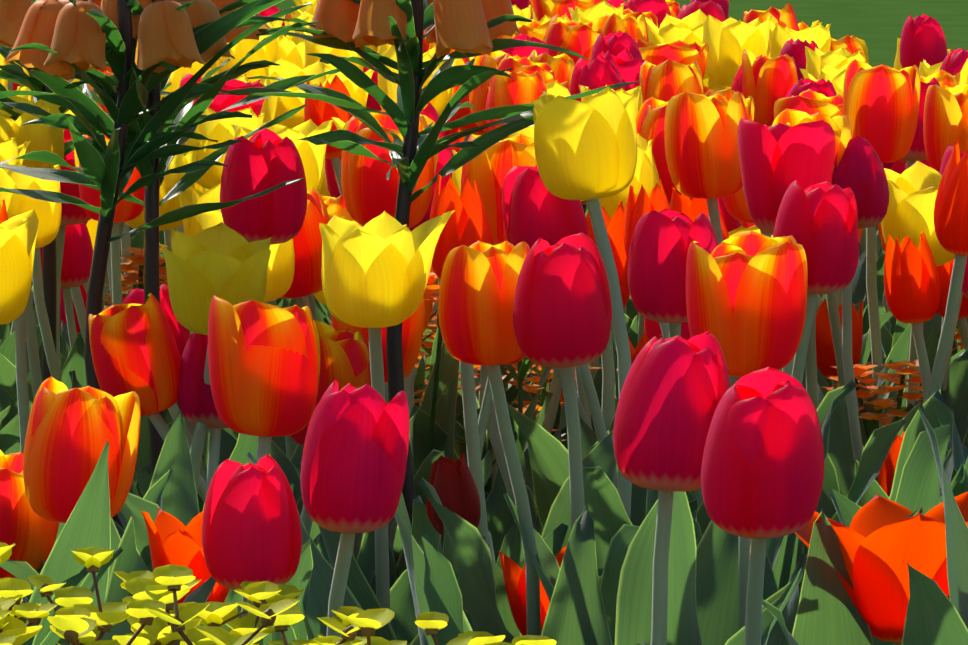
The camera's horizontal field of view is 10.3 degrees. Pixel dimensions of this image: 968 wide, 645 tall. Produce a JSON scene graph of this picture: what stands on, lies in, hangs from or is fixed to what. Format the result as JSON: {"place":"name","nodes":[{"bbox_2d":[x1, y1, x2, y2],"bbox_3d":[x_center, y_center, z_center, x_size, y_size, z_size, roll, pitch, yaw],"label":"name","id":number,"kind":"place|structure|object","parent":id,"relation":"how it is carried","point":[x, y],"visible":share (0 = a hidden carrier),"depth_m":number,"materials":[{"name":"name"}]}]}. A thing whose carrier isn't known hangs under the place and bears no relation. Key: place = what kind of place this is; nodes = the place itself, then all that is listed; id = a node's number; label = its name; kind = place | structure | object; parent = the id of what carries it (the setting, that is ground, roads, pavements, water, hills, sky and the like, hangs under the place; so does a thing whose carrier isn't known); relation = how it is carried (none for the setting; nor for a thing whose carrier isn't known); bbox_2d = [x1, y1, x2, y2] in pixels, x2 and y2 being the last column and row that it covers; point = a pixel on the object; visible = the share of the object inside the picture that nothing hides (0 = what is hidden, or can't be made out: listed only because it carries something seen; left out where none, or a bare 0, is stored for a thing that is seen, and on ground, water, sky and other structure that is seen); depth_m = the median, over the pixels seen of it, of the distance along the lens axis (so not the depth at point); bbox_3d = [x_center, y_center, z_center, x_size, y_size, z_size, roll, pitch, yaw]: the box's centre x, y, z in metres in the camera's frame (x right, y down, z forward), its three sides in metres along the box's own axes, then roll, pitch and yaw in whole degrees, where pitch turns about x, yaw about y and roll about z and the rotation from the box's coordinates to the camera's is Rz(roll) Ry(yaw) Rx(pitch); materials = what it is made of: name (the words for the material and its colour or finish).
{"place":"outdoors","nodes":[
{"label":"outdoors","id":0,"kind":"place"},
{"bbox_2d":[0,572,438,644],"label":"stems","id":1,"kind":"object","parent":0,"point":[181,633],"visible":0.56,"depth_m":2.65,"materials":[{"name":"plant"}]},
{"bbox_2d":[0,542,556,644],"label":"euphorbia bracts","id":2,"kind":"object","parent":1,"relation":"attached to","point":[81,616],"visible":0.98,"depth_m":2.70,"materials":[{"name":"yellow plant"}]},
{"bbox_2d":[3,565,437,644],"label":"euphorbia glands","id":3,"kind":"object","parent":2,"relation":"on","point":[71,636],"visible":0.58,"depth_m":2.65,"materials":[{"name":"yellow plant"}]},
{"bbox_2d":[0,0,641,550],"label":"fritillaria","id":4,"kind":"object","parent":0,"point":[177,119],"depth_m":3.83,"materials":[{"name":"green plant"}]},
{"bbox_2d":[0,0,520,80],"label":"orange bell flowers","id":5,"kind":"object","parent":4,"relation":"attached to","point":[68,31],"visible":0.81,"depth_m":3.77,"materials":[{"name":"orange plant"}]},
{"bbox_2d":[0,80,967,644],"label":"tulip","id":6,"kind":"object","parent":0,"point":[598,586],"depth_m":3.57,"materials":[{"name":"green plant"}]},
{"bbox_2d":[129,453,480,536],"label":"tulip petals","id":7,"kind":"object","parent":6,"relation":"on","point":[452,482],"visible":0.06,"depth_m":3.56,"materials":[{"name":"red plant"}]},
{"bbox_2d":[0,0,967,577],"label":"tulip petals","id":8,"kind":"object","parent":6,"relation":"attached to","point":[274,370],"visible":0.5,"depth_m":3.71,"materials":[{"name":"orange plant"}]},
{"bbox_2d":[0,0,967,334],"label":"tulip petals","id":9,"kind":"object","parent":6,"relation":"on","point":[376,270],"visible":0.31,"depth_m":4.13,"materials":[{"name":"yellow plant"}]},
{"bbox_2d":[0,28,967,641],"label":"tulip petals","id":10,"kind":"object","parent":6,"relation":"on","point":[884,542],"visible":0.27,"depth_m":3.62,"materials":[{"name":"orange plant"}]},
{"bbox_2d":[13,0,967,589],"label":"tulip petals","id":11,"kind":"object","parent":6,"relation":"on","point":[745,454],"visible":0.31,"depth_m":3.40,"materials":[{"name":"red plant"}]},
{"bbox_2d":[102,75,963,514],"bbox_3d":[0.164,-0.015,5.840,0.915,0.526,3.507,1,6,9],"label":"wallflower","id":12,"kind":"object","parent":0,"point":[137,255],"depth_m":4.36,"materials":[{"name":"orange plant"}]},
{"bbox_2d":[274,0,967,67],"bbox_3d":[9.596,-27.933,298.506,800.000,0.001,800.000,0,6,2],"label":"ground","id":13,"kind":"structure","parent":0,"point":[877,26],"depth_m":20.67,"materials":[{"name":"green plant"}]}
]}

